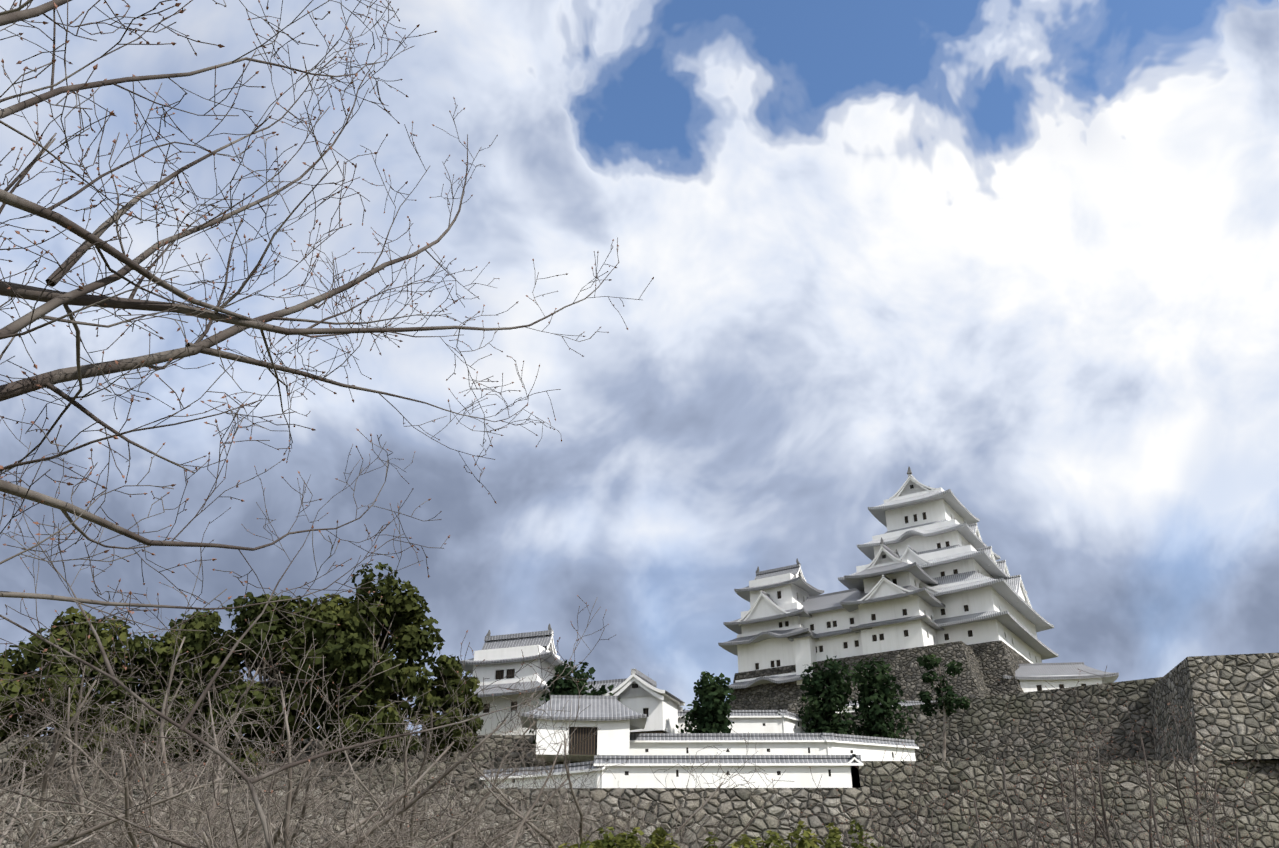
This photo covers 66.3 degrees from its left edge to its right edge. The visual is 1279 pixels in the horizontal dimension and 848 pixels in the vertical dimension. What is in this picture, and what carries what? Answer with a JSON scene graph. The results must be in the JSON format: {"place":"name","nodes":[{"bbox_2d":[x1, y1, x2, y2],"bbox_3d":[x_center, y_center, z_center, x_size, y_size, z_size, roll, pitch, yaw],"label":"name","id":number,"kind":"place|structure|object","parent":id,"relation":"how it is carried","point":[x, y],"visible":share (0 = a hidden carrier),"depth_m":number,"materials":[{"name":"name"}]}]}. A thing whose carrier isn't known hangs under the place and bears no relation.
{"place":"outdoors","nodes":[
{"label":"outdoors","id":0,"kind":"place"},
{"bbox_2d":[0,0,1278,735],"label":"sky","id":1,"kind":"structure","parent":0,"point":[1020,257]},
{"label":"ground","id":2,"kind":"structure","parent":0,"visible":0},
{"bbox_2d":[0,399,614,847],"bbox_3d":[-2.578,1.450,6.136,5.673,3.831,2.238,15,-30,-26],"label":"bare shrub","id":3,"kind":"object","parent":2,"relation":"on","point":[220,753],"visible":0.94,"depth_m":6.12,"materials":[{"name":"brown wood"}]},
{"bbox_2d":[0,0,653,700],"bbox_3d":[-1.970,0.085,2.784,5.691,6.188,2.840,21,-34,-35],"label":"cherry tree","id":4,"kind":"object","parent":2,"relation":"on","point":[66,300],"visible":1,"depth_m":3.48,"materials":[{"name":"brown plant"}]},
{"bbox_2d":[0,592,812,847],"bbox_3d":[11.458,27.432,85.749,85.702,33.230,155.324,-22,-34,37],"label":"bushes","id":5,"kind":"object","parent":2,"relation":"on","point":[199,834],"depth_m":18.27,"materials":[{"name":"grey plant"}]},
{"bbox_2d":[0,735,1278,847],"bbox_3d":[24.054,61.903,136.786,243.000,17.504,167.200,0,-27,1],"label":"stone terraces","id":6,"kind":"object","parent":2,"relation":"on","point":[796,801],"visible":0.44,"depth_m":74.94,"materials":[{"name":"stone"}]},
{"bbox_2d":[0,561,483,788],"bbox_3d":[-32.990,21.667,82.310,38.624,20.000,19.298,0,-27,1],"label":"evergreen trees","id":7,"kind":"object","parent":6,"relation":"on","point":[401,616],"visible":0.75,"depth_m":80.83,"materials":[{"name":"green plant"}]},
{"bbox_2d":[460,624,684,734],"bbox_3d":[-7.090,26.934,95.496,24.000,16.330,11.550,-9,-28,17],"label":"corner turret","id":8,"kind":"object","parent":6,"relation":"on","point":[635,691],"visible":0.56,"depth_m":95.97,"materials":[{"name":"paint"}]},
{"bbox_2d":[520,695,646,761],"bbox_3d":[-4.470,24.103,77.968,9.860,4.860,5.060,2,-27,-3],"label":"gate house","id":9,"kind":"structure","parent":6,"relation":"on","point":[614,719],"depth_m":76.11,"materials":[{"name":"paint"}]},
{"bbox_2d":[480,701,935,787],"bbox_3d":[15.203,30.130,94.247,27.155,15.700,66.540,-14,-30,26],"label":"dobei plaster walls","id":10,"kind":"structure","parent":6,"relation":"on","point":[781,740],"depth_m":68.46,"materials":[{"name":"white paint"}]},
{"bbox_2d":[529,653,969,760],"bbox_3d":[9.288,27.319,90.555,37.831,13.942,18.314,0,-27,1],"label":"conifer trees","id":11,"kind":"object","parent":6,"relation":"on","point":[711,713],"visible":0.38,"depth_m":92.70,"materials":[{"name":"green plant"}]},
{"bbox_2d":[810,677,1278,760],"bbox_3d":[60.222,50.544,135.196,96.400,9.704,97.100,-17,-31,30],"label":"stone wall","id":12,"kind":"structure","parent":6,"relation":"on","point":[980,716],"depth_m":98.18,"materials":[{"name":"stone"}]},
{"bbox_2d":[718,537,989,714],"bbox_3d":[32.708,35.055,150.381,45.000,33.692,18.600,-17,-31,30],"label":"keep galleries","id":13,"kind":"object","parent":12,"relation":"on","point":[789,625],"visible":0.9,"depth_m":148.54,"materials":[{"name":"paint"}]},
{"bbox_2d":[838,467,1058,695],"bbox_3d":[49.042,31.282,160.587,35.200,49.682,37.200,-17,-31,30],"label":"castle keep","id":14,"kind":"structure","parent":12,"relation":"on","point":[992,618],"depth_m":152.63,"materials":[{"name":"white paint"}]},
{"bbox_2d":[1003,662,1118,691],"bbox_3d":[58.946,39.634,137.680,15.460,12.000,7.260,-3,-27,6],"label":"low castle building","id":15,"kind":"structure","parent":12,"relation":"on","point":[1031,677],"depth_m":136.70,"materials":[{"name":"paint"}]},
{"bbox_2d":[1147,653,1278,760],"bbox_3d":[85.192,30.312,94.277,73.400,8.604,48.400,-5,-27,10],"label":"stone bastion","id":16,"kind":"object","parent":6,"relation":"on","point":[1236,695],"visible":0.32,"depth_m":80.79,"materials":[{"name":"stone"}]},
{"bbox_2d":[558,819,883,847],"bbox_3d":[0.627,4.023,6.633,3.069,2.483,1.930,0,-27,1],"label":"shrubs","id":17,"kind":"object","parent":2,"relation":"on","point":[626,840],"visible":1,"depth_m":7.01,"materials":[{"name":"green plant"}]},
{"bbox_2d":[772,667,1278,847],"bbox_3d":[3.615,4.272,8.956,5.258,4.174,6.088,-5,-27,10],"label":"bare shrubs","id":18,"kind":"object","parent":2,"relation":"on","point":[1105,834],"visible":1,"depth_m":8.62,"materials":[{"name":"brown plant"}]}
]}

